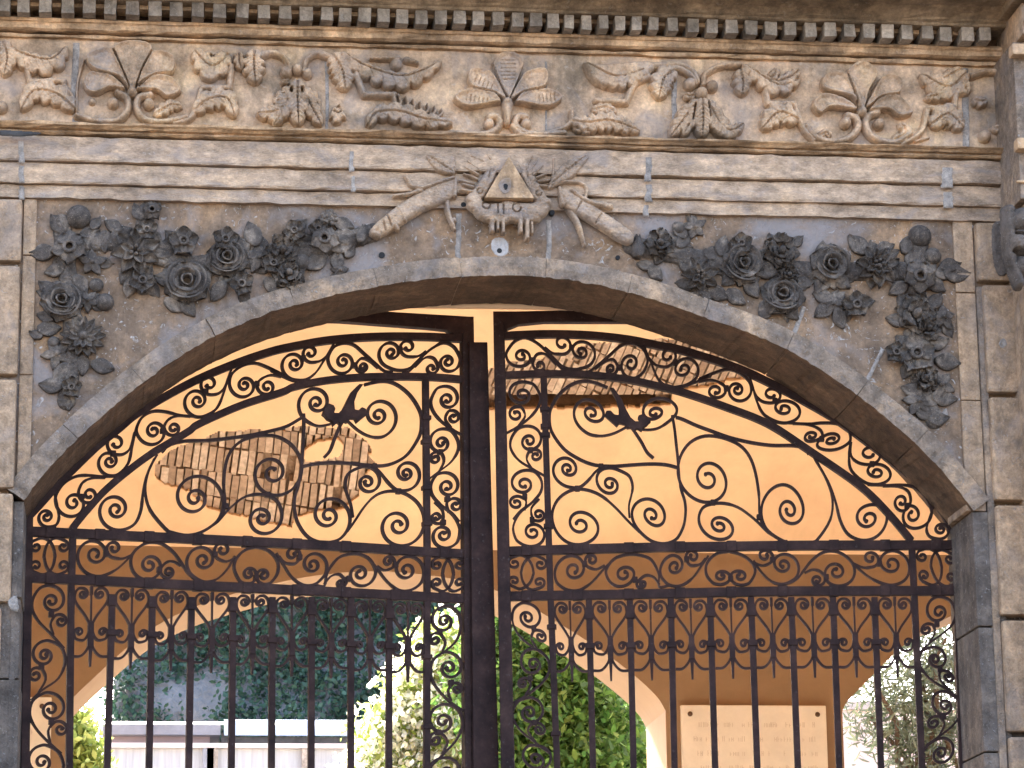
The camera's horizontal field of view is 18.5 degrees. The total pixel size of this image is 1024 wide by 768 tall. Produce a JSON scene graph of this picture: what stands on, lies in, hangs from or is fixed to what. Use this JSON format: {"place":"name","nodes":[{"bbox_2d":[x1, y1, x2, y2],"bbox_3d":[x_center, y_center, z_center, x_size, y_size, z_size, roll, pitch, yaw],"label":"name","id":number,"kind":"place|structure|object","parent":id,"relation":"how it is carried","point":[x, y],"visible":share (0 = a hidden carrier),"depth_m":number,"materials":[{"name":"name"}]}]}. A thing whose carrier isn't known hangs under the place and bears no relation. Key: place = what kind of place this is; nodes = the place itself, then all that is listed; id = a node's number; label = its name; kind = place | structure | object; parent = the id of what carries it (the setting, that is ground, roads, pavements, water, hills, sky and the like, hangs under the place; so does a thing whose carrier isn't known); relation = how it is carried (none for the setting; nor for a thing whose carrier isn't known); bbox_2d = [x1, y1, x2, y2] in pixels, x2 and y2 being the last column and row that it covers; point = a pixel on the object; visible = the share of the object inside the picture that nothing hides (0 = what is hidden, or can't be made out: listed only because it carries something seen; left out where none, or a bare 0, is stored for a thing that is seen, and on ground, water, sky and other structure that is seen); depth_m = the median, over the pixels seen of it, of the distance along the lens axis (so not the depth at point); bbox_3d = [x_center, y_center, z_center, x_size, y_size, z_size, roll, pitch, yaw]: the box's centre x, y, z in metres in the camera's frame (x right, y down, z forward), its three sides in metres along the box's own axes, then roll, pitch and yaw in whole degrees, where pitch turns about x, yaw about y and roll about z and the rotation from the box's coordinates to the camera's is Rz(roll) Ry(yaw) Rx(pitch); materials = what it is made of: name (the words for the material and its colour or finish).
{"place":"outdoors","nodes":[
{"label":"outdoors","id":0,"kind":"place"},
{"bbox_2d":[98,719,358,767],"bbox_3d":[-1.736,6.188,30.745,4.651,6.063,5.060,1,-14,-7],"label":"building","id":1,"kind":"structure","parent":0,"point":[128,745],"depth_m":28.87,"materials":[{"name":"stone"}]},
{"bbox_2d":[98,596,641,755],"bbox_3d":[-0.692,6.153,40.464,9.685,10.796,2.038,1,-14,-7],"label":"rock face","id":2,"kind":"object","parent":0,"point":[210,701],"visible":0.09,"depth_m":40.84},
{"bbox_2d":[80,625,954,753],"label":"sky","id":3,"kind":"structure","parent":0,"point":[98,703],"materials":[{"name":"white"}]},
{"label":"courtyard","id":4,"kind":"structure","parent":0,"visible":0},
{"bbox_2d":[73,702,118,767],"bbox_3d":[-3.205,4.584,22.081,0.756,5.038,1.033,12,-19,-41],"label":"garden bush","id":5,"kind":"object","parent":4,"relation":"on","point":[87,752],"visible":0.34,"depth_m":22.37,"materials":[{"name":"green plant"}]},
{"bbox_2d":[326,604,461,767],"bbox_3d":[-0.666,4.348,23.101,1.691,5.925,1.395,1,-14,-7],"label":"flowering shrub","id":6,"kind":"object","parent":4,"relation":"on","point":[407,741],"visible":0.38,"depth_m":23.35,"materials":[{"name":"green plant"}]},
{"bbox_2d":[420,607,646,767],"bbox_3d":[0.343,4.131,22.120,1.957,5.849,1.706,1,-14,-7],"label":"leafy bush","id":7,"kind":"object","parent":4,"relation":"on","point":[612,733],"visible":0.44,"depth_m":22.20,"materials":[{"name":"green plant"}]},
{"bbox_2d":[842,701,957,767],"bbox_3d":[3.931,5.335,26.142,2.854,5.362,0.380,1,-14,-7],"label":"pink wall","id":8,"kind":"structure","parent":4,"relation":"on","point":[849,761],"depth_m":26.44,"materials":[{"name":"paint"}]},
{"bbox_2d":[843,626,957,767],"bbox_3d":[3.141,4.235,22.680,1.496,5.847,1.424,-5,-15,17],"label":"olive tree","id":9,"kind":"object","parent":4,"relation":"on","point":[896,731],"visible":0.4,"depth_m":23.04,"materials":[{"name":"green plant"}]},
{"label":"street","id":10,"kind":"structure","parent":0,"visible":0},
{"bbox_2d":[0,0,1023,767],"bbox_3d":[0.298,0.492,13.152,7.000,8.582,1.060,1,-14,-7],"label":"stone gateway","id":11,"kind":"object","parent":10,"relation":"on","point":[818,204],"visible":1,"depth_m":13.49,"materials":[{"name":"grey stone"}]},
{"bbox_2d":[20,312,498,767],"bbox_3d":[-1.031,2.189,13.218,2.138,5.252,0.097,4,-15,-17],"label":"iron gate","id":12,"kind":"structure","parent":11,"relation":"attached to","point":[476,687],"depth_m":13.63,"materials":[{"name":"black metal"}]},
{"bbox_2d":[493,310,964,767],"bbox_3d":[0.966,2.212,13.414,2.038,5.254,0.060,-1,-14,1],"label":"iron gate","id":13,"kind":"structure","parent":11,"relation":"attached to","point":[504,322],"depth_m":13.75,"materials":[{"name":"black metal"}]},
{"label":"passage floor","id":14,"kind":"structure","parent":0,"visible":0},
{"bbox_2d":[31,303,950,767],"bbox_3d":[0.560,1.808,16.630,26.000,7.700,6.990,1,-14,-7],"label":"vaulted passage","id":15,"kind":"object","parent":14,"relation":"on","point":[177,465],"visible":0.3,"depth_m":19.02,"materials":[{"name":"paint"}]},
{"bbox_2d":[30,697,51,767],"bbox_3d":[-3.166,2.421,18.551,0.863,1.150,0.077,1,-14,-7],"label":"stone plaque","id":16,"kind":"object","parent":15,"relation":"attached to","point":[41,723],"visible":0.18,"depth_m":18.66,"materials":[{"name":"beige stone"}]},
{"bbox_2d":[680,705,827,767],"bbox_3d":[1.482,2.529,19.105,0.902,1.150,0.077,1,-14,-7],"label":"stone plaque","id":17,"kind":"object","parent":15,"relation":"attached to","point":[735,735],"visible":0.85,"depth_m":19.17,"materials":[{"name":"beige stone"}]}
]}

